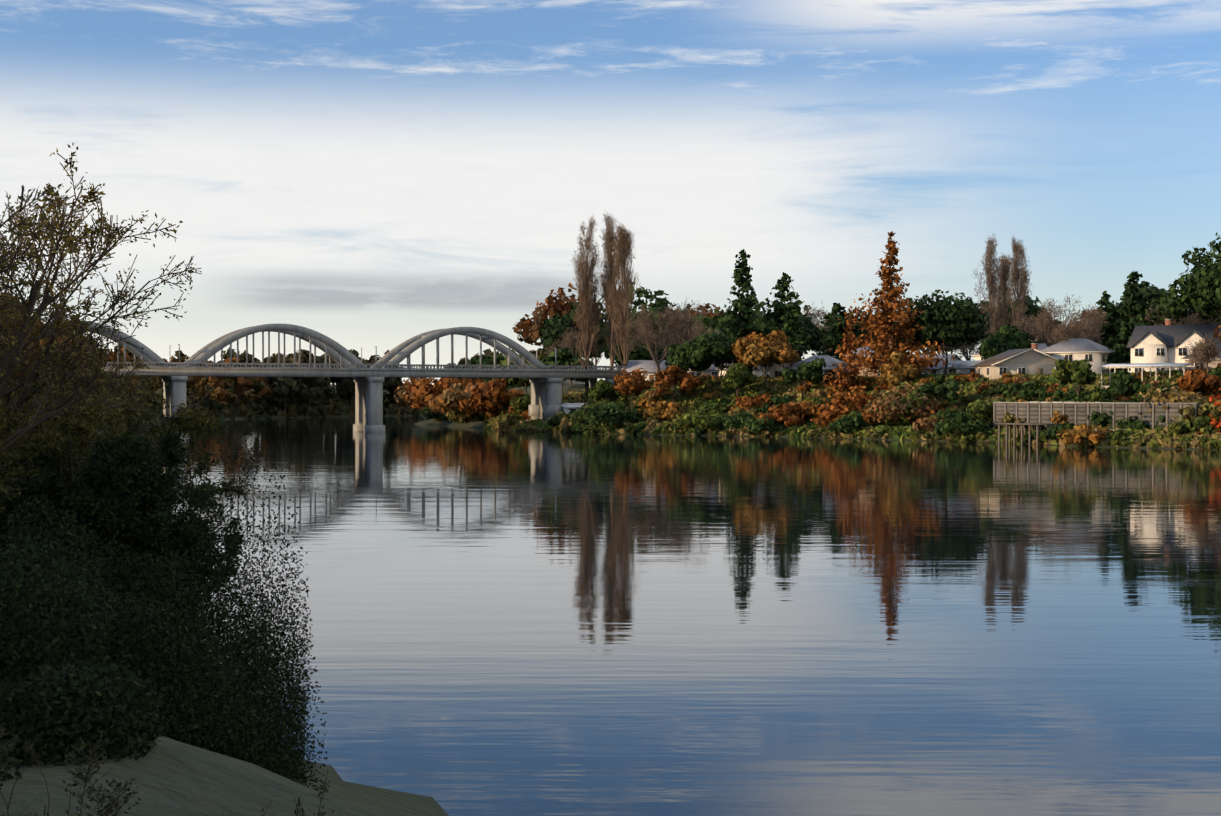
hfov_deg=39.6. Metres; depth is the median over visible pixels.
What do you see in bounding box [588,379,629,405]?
garden tree
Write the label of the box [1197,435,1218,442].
flax shrub
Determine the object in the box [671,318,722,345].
bare tree
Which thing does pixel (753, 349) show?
round tree
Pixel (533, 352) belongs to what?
tree
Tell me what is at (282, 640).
shrub
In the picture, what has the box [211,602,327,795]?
shrub
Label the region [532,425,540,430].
flax shrub
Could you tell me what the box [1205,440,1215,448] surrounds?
flax shrub
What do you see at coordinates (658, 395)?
shrub
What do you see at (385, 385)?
tree
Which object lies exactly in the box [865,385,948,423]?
shrub
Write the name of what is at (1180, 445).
flax shrub
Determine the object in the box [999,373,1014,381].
shrub
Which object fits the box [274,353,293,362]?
tree
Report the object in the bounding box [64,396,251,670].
shrub
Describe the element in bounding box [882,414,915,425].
shrub
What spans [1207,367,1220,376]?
shrub
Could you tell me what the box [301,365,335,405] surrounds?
tree
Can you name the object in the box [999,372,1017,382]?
shrub
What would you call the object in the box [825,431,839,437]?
flax shrub
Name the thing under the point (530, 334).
tree
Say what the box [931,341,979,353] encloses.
tree
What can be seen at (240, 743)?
shrub
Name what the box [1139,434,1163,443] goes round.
flax shrub
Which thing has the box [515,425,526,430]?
flax shrub
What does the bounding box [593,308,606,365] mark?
tree
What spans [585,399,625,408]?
shrub
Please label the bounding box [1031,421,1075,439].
shrub
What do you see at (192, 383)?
tree
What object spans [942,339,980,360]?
bare tree
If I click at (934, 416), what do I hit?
shrub
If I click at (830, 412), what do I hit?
shrub
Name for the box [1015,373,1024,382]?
shrub
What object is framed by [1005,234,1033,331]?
poplar tree
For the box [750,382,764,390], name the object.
shrub
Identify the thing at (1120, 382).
bush
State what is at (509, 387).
willow tree
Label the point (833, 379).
shrub
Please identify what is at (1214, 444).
flax shrub
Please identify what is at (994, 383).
shrub
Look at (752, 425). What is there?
shrub
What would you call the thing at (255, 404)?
scrub shrub
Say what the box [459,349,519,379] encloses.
willow tree
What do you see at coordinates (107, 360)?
tree
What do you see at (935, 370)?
hill house
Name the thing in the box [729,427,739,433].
flax shrub
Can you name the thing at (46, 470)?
shrub
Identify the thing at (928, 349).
bare tree
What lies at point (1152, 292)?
round tree
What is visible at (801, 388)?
shrub
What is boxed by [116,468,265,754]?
shrub
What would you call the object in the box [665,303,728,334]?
tree
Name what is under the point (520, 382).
willow tree
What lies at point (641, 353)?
round tree
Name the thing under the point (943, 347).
tree
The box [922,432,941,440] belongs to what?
flax shrub
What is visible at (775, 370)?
small white house
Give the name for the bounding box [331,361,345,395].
tree
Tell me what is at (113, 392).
bush
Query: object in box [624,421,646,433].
shrub
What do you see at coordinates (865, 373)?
grey house
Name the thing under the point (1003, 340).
round tree
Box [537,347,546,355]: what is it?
tree
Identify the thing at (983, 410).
shrub
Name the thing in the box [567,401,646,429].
shrub
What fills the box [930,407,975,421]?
shrub
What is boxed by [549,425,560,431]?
shrub
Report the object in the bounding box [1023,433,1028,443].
flax shrub
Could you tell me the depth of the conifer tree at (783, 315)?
357.51 m
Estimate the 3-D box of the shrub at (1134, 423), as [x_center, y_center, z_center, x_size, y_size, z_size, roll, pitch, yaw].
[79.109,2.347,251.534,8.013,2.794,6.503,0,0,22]
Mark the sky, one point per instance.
(358, 174)
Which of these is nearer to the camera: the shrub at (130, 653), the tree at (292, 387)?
the shrub at (130, 653)
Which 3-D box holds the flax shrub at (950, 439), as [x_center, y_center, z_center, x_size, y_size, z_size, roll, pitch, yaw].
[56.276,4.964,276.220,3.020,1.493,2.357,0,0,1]
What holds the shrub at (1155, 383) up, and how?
on the ground at (174, 776)
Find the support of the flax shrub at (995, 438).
on the ground at (174, 776)
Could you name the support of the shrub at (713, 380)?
on the ground at (174, 776)
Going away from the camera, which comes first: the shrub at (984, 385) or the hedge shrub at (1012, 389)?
the hedge shrub at (1012, 389)
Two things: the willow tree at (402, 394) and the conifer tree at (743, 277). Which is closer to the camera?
the conifer tree at (743, 277)
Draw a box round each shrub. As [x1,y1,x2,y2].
[0,371,199,624]
[0,495,109,663]
[0,536,116,714]
[0,658,166,767]
[0,712,22,781]
[1,410,123,592]
[13,451,252,668]
[19,522,232,739]
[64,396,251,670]
[74,590,256,750]
[98,385,530,429]
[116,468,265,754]
[147,633,285,771]
[154,425,313,778]
[205,525,314,788]
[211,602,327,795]
[416,407,447,421]
[433,413,448,420]
[447,405,484,422]
[458,415,475,422]
[477,411,487,418]
[485,412,501,418]
[498,405,510,414]
[502,413,523,419]
[504,406,530,418]
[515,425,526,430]
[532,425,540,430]
[547,412,567,424]
[547,412,569,426]
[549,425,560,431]
[559,414,581,428]
[561,388,595,404]
[561,426,569,431]
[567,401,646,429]
[568,401,603,420]
[571,423,582,432]
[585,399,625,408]
[586,428,598,433]
[622,422,631,428]
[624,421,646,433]
[635,397,685,420]
[642,426,652,432]
[644,390,659,397]
[645,417,660,425]
[653,427,667,433]
[655,422,669,428]
[656,391,671,397]
[673,410,723,430]
[681,389,697,396]
[684,404,722,415]
[693,427,707,435]
[699,373,719,379]
[702,390,720,399]
[705,381,720,388]
[705,416,738,431]
[706,378,719,383]
[706,403,726,411]
[712,384,732,391]
[720,399,731,405]
[720,431,730,435]
[723,406,758,416]
[725,411,756,426]
[726,392,742,401]
[726,401,735,408]
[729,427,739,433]
[731,396,771,410]
[737,421,747,428]
[743,417,780,435]
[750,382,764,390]
[753,383,769,390]
[754,402,807,426]
[754,403,803,423]
[755,394,771,403]
[760,431,775,436]
[769,395,792,404]
[796,383,809,390]
[799,400,820,419]
[807,429,819,436]
[809,386,878,428]
[811,428,825,435]
[812,389,833,397]
[813,397,827,403]
[825,374,841,383]
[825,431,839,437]
[826,411,868,433]
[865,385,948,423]
[865,431,878,435]
[871,388,965,422]
[874,384,896,391]
[880,382,959,420]
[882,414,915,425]
[906,431,913,438]
[912,417,942,431]
[918,376,934,383]
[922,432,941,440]
[929,414,951,421]
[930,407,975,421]
[933,411,991,435]
[947,436,960,441]
[949,436,960,441]
[954,372,979,381]
[959,374,973,382]
[960,395,985,402]
[963,433,979,441]
[966,397,1015,422]
[975,431,988,439]
[977,382,991,394]
[982,387,1002,396]
[983,429,994,435]
[989,379,1001,387]
[993,432,1004,440]
[994,383,1022,393]
[998,412,1034,427]
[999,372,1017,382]
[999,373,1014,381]
[1002,382,1020,397]
[1004,377,1020,383]
[1010,391,1019,398]
[1013,388,1037,398]
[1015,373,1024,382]
[1016,434,1031,443]
[1017,381,1057,400]
[1019,378,1030,384]
[1023,379,1045,387]
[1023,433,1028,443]
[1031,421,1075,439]
[1036,384,1068,395]
[1037,390,1052,401]
[1038,435,1051,442]
[1045,396,1060,401]
[1050,410,1067,427]
[1051,391,1071,401]
[1056,423,1113,445]
[1058,397,1075,401]
[1067,385,1082,392]
[1067,390,1088,398]
[1074,390,1093,401]
[1085,391,1108,400]
[1087,410,1117,427]
[1091,392,1114,403]
[1094,386,1113,399]
[1099,398,1120,403]
[1108,428,1131,439]
[1115,396,1130,400]
[1115,436,1128,445]
[1117,416,1159,428]
[1132,371,1151,379]
[1135,385,1220,416]
[1136,433,1142,441]
[1137,382,1160,392]
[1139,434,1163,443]
[1142,380,1159,385]
[1157,415,1172,426]
[1168,414,1220,433]
[1172,397,1220,423]
[1173,441,1187,448]
[1176,439,1192,444]
[1181,434,1197,442]
[1196,436,1210,443]
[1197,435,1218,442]
[1201,443,1216,449]
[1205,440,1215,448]
[1206,391,1220,401]
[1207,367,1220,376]
[1207,440,1220,449]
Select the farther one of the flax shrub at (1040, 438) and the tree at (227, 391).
the tree at (227, 391)
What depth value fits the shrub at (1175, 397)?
248.39 m
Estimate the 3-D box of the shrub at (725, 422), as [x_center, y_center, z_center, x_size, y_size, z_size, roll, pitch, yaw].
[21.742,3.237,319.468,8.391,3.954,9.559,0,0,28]
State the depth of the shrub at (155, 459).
26.68 m
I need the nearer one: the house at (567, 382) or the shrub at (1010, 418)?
the shrub at (1010, 418)
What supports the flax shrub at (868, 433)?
on the ground at (174, 776)
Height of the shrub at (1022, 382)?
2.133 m
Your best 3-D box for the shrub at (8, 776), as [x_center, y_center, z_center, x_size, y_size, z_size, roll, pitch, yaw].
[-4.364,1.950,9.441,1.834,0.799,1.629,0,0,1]
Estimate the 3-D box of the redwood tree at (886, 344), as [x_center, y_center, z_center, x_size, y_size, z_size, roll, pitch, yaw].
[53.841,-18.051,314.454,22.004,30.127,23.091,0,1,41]
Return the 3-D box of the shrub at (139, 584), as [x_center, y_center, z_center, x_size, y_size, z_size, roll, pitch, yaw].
[-6.553,2.979,22.341,3.288,3.014,3.138,0,1,-40]
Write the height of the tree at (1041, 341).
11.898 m
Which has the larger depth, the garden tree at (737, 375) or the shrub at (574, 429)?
the shrub at (574, 429)
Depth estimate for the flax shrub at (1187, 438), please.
237.70 m
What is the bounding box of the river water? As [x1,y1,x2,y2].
[118,416,1220,815]
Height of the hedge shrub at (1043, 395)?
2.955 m
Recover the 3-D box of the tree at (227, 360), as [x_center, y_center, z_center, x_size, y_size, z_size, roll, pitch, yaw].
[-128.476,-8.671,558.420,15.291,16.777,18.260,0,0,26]
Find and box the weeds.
[0,728,332,815]
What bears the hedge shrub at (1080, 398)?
on the ground at (174, 776)
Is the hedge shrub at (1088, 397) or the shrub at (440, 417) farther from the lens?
the shrub at (440, 417)
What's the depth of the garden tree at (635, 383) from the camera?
338.34 m
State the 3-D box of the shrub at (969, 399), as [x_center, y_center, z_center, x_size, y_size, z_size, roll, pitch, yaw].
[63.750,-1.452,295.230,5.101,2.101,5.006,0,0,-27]
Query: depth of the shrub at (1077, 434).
247.09 m
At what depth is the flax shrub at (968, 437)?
272.86 m
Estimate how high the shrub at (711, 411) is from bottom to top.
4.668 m
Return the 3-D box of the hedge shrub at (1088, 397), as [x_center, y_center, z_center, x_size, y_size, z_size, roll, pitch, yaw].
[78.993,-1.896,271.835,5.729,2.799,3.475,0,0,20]
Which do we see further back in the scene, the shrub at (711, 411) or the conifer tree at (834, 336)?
the conifer tree at (834, 336)
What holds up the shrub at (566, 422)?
on the ground at (174, 776)
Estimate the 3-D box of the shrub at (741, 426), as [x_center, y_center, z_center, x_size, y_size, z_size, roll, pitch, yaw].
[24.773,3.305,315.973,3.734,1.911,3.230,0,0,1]
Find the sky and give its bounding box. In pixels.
[0,0,1220,384]
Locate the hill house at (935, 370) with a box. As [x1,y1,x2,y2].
[914,354,962,374]
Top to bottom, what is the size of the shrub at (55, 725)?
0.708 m
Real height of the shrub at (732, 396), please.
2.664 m
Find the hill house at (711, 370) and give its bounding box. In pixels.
[685,364,718,376]
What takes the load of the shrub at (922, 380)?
on the ground at (174, 776)
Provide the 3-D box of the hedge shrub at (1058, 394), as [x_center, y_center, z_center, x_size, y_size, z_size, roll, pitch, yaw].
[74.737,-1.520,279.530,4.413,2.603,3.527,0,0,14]
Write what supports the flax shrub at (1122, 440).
on the ground at (174, 776)
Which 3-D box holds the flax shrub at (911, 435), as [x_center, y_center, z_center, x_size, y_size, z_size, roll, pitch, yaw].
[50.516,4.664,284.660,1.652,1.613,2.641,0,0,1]
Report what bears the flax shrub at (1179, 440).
on the ground at (174, 776)
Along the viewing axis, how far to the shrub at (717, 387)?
339.32 m
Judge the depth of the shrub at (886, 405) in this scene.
289.88 m
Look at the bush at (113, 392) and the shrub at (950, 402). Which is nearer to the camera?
the bush at (113, 392)
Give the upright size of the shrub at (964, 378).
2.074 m
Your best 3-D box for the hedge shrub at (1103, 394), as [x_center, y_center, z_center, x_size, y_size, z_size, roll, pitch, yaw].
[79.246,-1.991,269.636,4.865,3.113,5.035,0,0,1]
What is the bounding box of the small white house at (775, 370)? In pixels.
[767,362,794,378]
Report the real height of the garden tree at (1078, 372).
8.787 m
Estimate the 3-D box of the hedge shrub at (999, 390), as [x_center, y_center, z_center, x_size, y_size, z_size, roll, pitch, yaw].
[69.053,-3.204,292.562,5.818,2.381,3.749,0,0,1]
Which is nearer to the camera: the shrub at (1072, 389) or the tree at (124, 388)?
the shrub at (1072, 389)
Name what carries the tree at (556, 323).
on the ground at (174, 776)
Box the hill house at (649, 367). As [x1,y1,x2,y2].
[626,360,669,383]
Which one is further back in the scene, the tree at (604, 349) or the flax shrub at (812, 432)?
the tree at (604, 349)
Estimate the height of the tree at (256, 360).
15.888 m
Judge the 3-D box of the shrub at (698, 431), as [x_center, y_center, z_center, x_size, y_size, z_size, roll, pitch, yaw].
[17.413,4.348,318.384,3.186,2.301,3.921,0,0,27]
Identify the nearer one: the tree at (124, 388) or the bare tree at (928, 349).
the bare tree at (928, 349)
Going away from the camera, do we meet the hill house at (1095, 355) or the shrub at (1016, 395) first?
the shrub at (1016, 395)
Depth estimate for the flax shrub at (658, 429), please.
324.04 m
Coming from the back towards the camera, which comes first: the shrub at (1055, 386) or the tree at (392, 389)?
the tree at (392, 389)
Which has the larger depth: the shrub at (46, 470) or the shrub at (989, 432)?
the shrub at (989, 432)
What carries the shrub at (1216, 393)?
on the ground at (174, 776)
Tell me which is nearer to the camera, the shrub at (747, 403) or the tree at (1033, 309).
the shrub at (747, 403)
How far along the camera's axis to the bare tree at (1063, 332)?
310.29 m
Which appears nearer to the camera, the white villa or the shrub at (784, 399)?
the white villa
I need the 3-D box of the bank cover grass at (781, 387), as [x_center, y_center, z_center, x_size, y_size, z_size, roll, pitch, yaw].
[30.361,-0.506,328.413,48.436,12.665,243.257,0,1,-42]
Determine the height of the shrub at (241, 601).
5.360 m
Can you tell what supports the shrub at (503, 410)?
on the ground at (174, 776)
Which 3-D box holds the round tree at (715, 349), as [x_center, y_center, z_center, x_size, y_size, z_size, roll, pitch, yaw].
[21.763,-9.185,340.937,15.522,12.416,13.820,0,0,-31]
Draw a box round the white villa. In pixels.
[1127,319,1220,372]
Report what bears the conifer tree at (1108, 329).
on the ground at (174, 776)
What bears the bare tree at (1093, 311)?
on the ground at (174, 776)
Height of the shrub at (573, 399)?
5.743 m
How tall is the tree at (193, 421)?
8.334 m
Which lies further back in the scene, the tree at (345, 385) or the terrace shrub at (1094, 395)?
the tree at (345, 385)
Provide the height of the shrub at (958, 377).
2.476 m
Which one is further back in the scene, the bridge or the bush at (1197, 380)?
the bridge
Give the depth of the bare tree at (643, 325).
356.63 m
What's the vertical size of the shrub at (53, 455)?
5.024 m
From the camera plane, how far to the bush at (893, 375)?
302.96 m
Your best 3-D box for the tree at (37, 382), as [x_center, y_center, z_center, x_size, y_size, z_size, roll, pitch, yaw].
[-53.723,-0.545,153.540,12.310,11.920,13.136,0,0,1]
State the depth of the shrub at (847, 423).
295.08 m
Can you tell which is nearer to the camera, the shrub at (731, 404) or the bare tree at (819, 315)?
the shrub at (731, 404)
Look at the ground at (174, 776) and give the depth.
11.14 m
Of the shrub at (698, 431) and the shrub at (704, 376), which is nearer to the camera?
the shrub at (698, 431)
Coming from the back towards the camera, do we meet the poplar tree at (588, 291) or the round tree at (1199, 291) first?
the poplar tree at (588, 291)
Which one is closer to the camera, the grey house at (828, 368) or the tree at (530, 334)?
the grey house at (828, 368)
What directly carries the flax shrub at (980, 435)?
on the ground at (174, 776)
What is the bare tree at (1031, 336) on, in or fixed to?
on the ground at (174, 776)
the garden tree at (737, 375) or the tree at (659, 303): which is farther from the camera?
the tree at (659, 303)
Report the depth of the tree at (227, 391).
528.30 m
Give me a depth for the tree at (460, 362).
609.49 m
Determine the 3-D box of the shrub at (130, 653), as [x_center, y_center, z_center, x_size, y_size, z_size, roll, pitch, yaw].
[-4.610,2.642,17.492,1.976,1.592,2.226,0,1,-39]
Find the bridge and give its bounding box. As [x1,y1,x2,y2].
[44,320,627,433]
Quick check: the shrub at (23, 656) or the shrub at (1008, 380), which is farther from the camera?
the shrub at (1008, 380)
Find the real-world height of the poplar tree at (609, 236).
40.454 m
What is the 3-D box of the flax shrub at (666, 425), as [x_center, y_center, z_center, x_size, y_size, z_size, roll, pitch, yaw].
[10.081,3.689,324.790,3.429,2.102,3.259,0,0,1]
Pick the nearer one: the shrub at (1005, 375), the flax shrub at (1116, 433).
the flax shrub at (1116, 433)
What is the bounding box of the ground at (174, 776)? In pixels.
[0,384,1220,815]
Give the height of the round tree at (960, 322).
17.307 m
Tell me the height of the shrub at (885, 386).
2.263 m
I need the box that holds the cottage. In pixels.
[716,363,769,376]
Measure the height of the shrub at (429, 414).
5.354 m
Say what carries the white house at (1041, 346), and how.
on the ground at (174, 776)
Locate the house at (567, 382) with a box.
[563,379,584,384]
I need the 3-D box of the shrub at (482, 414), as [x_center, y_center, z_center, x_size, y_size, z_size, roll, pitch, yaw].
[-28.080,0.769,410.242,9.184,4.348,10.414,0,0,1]
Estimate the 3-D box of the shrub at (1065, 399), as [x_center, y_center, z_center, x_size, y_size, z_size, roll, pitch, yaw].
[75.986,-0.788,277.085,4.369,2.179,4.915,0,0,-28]
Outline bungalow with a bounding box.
[971,343,1057,379]
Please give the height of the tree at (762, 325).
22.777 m
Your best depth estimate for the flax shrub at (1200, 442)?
235.59 m
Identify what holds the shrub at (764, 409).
on the ground at (174, 776)
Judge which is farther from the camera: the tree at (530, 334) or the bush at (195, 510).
the tree at (530, 334)
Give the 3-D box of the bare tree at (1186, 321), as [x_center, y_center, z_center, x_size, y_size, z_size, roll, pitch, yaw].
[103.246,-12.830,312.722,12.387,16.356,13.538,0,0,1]
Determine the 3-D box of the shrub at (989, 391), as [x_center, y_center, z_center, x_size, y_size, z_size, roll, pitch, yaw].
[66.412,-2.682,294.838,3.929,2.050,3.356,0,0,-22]
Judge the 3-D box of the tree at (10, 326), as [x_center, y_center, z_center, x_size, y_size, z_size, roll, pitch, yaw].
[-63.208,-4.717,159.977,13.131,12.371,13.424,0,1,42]
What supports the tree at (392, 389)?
on the ground at (174, 776)
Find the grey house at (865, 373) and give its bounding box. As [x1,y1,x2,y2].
[839,346,907,376]
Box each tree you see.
[0,143,182,516]
[0,191,252,586]
[0,299,106,402]
[0,302,21,335]
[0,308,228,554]
[0,337,96,403]
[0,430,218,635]
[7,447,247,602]
[34,316,94,346]
[84,336,109,368]
[106,347,132,356]
[109,355,145,388]
[110,345,154,382]
[115,376,137,401]
[141,376,162,392]
[161,350,205,385]
[162,377,201,404]
[196,377,237,410]
[204,358,241,379]
[223,347,254,366]
[228,377,274,412]
[243,357,266,397]
[260,356,277,366]
[266,377,310,414]
[270,353,287,358]
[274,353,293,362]
[288,349,339,378]
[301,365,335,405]
[331,349,360,362]
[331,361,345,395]
[335,377,384,405]
[362,350,401,387]
[383,378,387,389]
[384,378,406,400]
[393,378,437,409]
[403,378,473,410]
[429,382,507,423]
[446,357,464,383]
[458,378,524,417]
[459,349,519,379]
[462,348,504,382]
[467,378,483,385]
[482,378,516,388]
[487,358,531,393]
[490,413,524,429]
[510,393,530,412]
[512,283,604,345]
[518,354,553,360]
[521,350,537,356]
[522,347,595,392]
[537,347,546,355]
[538,302,606,355]
[544,326,592,384]
[546,328,609,360]
[571,213,604,394]
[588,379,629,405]
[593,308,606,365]
[595,212,632,370]
[597,282,696,336]
[600,322,622,369]
[604,221,639,369]
[608,338,667,365]
[614,368,652,409]
[619,318,668,348]
[625,303,692,386]
[650,297,711,372]
[651,365,703,404]
[657,325,700,349]
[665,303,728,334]
[665,341,711,390]
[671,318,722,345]
[682,315,736,340]
[685,332,756,384]
[711,297,768,328]
[720,363,757,400]
[721,249,760,342]
[732,330,798,384]
[753,300,810,350]
[753,312,772,333]
[759,272,810,366]
[781,357,825,395]
[792,314,828,356]
[797,302,837,352]
[811,302,855,361]
[823,319,876,393]
[828,231,961,375]
[841,308,904,348]
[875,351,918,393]
[893,289,992,373]
[904,334,938,354]
[919,342,953,353]
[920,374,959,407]
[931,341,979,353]
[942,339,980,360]
[972,234,1007,337]
[976,295,1060,332]
[978,325,1032,359]
[994,251,1015,329]
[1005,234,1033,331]
[1023,293,1080,346]
[1023,315,1054,342]
[1038,330,1086,344]
[1049,309,1107,346]
[1051,358,1095,395]
[1068,303,1107,342]
[1090,291,1123,348]
[1106,271,1149,372]
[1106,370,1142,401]
[1112,284,1172,324]
[1143,299,1202,324]
[1145,232,1220,324]
[1164,312,1220,324]
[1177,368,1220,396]
[1184,333,1220,371]
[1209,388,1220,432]
[1213,325,1220,342]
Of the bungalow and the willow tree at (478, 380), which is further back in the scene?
the willow tree at (478, 380)
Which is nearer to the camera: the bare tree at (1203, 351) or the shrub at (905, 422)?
the bare tree at (1203, 351)
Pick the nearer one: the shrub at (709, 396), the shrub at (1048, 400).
the shrub at (1048, 400)
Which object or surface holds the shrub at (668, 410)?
on the ground at (174, 776)
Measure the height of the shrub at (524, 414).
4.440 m
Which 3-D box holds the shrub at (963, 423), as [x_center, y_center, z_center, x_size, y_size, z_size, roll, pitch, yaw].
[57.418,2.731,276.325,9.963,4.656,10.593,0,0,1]
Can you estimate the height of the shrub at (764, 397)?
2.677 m
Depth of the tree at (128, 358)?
480.20 m
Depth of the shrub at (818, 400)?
321.09 m
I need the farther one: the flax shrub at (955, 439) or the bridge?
the bridge
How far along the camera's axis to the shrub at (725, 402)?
331.62 m
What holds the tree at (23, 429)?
on the ground at (174, 776)
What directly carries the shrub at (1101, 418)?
on the ground at (174, 776)
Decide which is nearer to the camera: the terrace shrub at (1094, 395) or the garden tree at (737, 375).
the terrace shrub at (1094, 395)
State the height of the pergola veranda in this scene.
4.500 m
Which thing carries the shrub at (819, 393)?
on the ground at (174, 776)
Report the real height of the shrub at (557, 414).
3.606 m
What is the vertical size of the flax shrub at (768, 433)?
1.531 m
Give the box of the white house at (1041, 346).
[1038,343,1046,350]
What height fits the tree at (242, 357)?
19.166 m
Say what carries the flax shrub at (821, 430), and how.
on the ground at (174, 776)
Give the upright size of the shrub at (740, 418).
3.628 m
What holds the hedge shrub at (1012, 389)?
on the ground at (174, 776)
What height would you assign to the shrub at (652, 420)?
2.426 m
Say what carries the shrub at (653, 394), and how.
on the ground at (174, 776)
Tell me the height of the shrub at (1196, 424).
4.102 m
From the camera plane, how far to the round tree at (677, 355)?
340.25 m
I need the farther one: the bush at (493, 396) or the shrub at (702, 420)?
the bush at (493, 396)
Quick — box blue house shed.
[939,360,983,373]
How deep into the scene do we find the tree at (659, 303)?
496.12 m
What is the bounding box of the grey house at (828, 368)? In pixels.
[785,355,843,376]
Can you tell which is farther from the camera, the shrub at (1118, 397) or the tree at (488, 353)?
the tree at (488, 353)
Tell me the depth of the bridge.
347.93 m
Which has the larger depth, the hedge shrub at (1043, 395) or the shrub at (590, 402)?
the shrub at (590, 402)
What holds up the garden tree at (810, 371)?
on the ground at (174, 776)
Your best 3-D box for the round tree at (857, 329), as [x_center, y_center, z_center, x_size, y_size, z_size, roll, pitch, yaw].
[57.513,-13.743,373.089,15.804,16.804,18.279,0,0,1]
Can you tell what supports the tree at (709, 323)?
on the ground at (174, 776)
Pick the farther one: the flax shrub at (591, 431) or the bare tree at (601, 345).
the bare tree at (601, 345)
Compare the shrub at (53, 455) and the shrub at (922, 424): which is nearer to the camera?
the shrub at (53, 455)
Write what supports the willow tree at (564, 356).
on the ground at (174, 776)
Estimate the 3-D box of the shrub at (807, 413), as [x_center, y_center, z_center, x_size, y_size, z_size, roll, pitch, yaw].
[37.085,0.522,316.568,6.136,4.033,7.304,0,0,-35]
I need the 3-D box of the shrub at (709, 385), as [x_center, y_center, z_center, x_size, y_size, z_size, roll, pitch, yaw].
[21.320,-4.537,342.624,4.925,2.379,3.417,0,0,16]
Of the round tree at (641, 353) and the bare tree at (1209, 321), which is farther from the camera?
the round tree at (641, 353)
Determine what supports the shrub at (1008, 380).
on the ground at (174, 776)
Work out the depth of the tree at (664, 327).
485.80 m
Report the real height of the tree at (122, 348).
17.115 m
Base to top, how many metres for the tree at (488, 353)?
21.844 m
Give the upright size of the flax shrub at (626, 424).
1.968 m
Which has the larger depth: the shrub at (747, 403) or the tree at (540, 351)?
the tree at (540, 351)
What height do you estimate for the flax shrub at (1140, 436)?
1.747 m
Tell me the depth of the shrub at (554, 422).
349.70 m
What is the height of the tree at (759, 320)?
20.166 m
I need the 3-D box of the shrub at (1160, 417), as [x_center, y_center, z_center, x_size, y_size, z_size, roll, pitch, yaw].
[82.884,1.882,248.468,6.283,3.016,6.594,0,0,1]
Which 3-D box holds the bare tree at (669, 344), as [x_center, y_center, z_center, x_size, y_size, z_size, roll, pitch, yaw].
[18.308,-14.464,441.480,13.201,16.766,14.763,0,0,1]
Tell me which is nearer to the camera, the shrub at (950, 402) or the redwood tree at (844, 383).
the shrub at (950, 402)
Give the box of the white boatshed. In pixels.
[561,402,585,414]
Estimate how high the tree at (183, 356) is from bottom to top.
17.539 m
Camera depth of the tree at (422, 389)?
436.92 m
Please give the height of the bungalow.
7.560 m
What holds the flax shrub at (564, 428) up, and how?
on the ground at (174, 776)
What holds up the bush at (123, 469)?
on the ground at (174, 776)
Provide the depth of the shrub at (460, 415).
409.37 m
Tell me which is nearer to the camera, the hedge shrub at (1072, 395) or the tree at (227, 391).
the hedge shrub at (1072, 395)
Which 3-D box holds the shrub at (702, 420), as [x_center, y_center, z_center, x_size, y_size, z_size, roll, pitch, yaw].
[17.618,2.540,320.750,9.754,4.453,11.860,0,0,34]
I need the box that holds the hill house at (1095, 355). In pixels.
[1040,338,1114,373]
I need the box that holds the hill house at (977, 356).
[971,352,984,359]
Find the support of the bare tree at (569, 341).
on the ground at (174, 776)
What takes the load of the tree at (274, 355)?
on the ground at (174, 776)
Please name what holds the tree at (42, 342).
on the ground at (174, 776)
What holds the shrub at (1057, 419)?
on the ground at (174, 776)
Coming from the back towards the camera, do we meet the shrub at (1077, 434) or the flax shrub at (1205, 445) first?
the shrub at (1077, 434)
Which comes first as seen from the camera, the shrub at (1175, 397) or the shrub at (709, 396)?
the shrub at (1175, 397)
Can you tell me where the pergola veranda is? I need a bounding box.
[1100,363,1191,388]
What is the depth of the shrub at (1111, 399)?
265.51 m
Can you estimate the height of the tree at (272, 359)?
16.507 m
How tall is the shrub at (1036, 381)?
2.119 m
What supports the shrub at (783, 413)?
on the ground at (174, 776)
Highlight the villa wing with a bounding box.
[1180,343,1220,369]
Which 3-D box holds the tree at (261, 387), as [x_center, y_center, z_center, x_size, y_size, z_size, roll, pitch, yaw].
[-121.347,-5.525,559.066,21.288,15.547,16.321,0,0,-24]
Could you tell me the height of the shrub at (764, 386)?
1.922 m
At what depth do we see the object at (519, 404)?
376.92 m
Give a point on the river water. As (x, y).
(506, 622)
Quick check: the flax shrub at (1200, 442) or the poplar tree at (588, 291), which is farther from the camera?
the poplar tree at (588, 291)
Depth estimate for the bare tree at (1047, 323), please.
340.43 m
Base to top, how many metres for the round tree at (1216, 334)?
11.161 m
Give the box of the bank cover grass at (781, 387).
[482,368,1220,449]
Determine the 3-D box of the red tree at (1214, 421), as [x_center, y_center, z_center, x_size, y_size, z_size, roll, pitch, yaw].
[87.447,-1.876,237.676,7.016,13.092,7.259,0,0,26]
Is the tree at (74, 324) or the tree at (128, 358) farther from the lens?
the tree at (128, 358)
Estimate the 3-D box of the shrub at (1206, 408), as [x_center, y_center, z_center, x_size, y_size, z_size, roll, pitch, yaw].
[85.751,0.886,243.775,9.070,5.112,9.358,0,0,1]
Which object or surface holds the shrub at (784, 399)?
on the ground at (174, 776)
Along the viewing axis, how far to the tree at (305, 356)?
606.41 m
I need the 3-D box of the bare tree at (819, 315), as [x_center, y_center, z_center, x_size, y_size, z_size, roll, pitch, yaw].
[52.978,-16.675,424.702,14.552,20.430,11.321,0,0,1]

